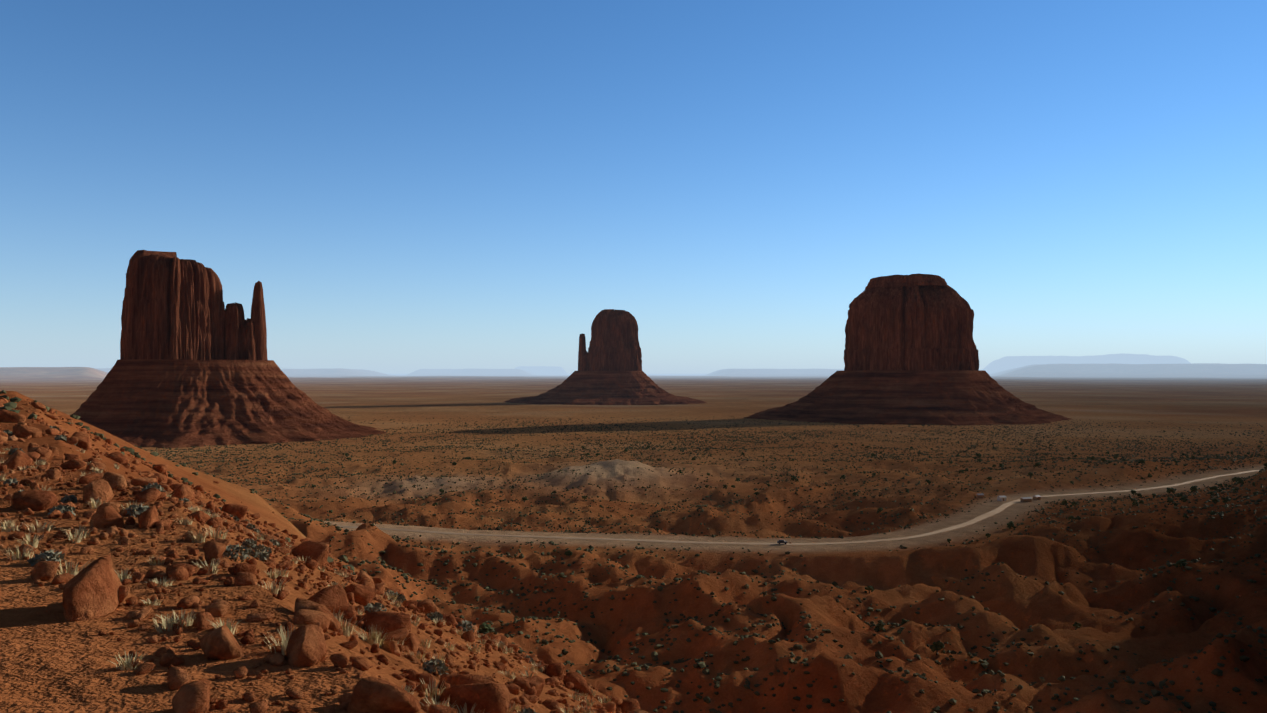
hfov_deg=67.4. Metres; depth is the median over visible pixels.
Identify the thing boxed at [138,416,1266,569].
sage shrubs
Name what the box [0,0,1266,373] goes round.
sky
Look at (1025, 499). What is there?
vendor shed
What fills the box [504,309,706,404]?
mitten butte
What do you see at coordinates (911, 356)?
merrick butte
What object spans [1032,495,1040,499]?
car
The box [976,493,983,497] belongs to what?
vendor shed
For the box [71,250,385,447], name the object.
mitten butte
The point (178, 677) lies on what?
stones
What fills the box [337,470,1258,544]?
dirt road
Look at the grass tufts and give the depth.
21.21 m
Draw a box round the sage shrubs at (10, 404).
[0,390,1266,712]
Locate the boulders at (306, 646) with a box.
[138,505,544,712]
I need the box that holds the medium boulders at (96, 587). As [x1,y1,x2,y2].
[0,397,648,712]
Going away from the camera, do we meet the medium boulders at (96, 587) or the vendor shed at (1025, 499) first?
the medium boulders at (96, 587)
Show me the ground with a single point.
(52, 659)
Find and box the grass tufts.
[0,446,613,712]
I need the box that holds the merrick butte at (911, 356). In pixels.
[745,273,1070,425]
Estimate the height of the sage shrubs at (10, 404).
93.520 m
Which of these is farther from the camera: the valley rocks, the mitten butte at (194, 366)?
the mitten butte at (194, 366)
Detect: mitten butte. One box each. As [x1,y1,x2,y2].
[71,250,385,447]
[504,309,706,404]
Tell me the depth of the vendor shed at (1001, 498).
607.12 m
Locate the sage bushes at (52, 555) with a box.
[3,426,536,712]
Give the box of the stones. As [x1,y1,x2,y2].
[0,460,621,712]
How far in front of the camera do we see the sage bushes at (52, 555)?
27.46 m
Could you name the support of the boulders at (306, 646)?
on the ground
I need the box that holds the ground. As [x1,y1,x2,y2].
[0,353,1266,712]
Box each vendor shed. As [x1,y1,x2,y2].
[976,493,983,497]
[997,495,1005,500]
[1020,497,1031,501]
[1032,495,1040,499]
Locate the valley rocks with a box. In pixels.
[27,399,1240,691]
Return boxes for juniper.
[289,441,1266,654]

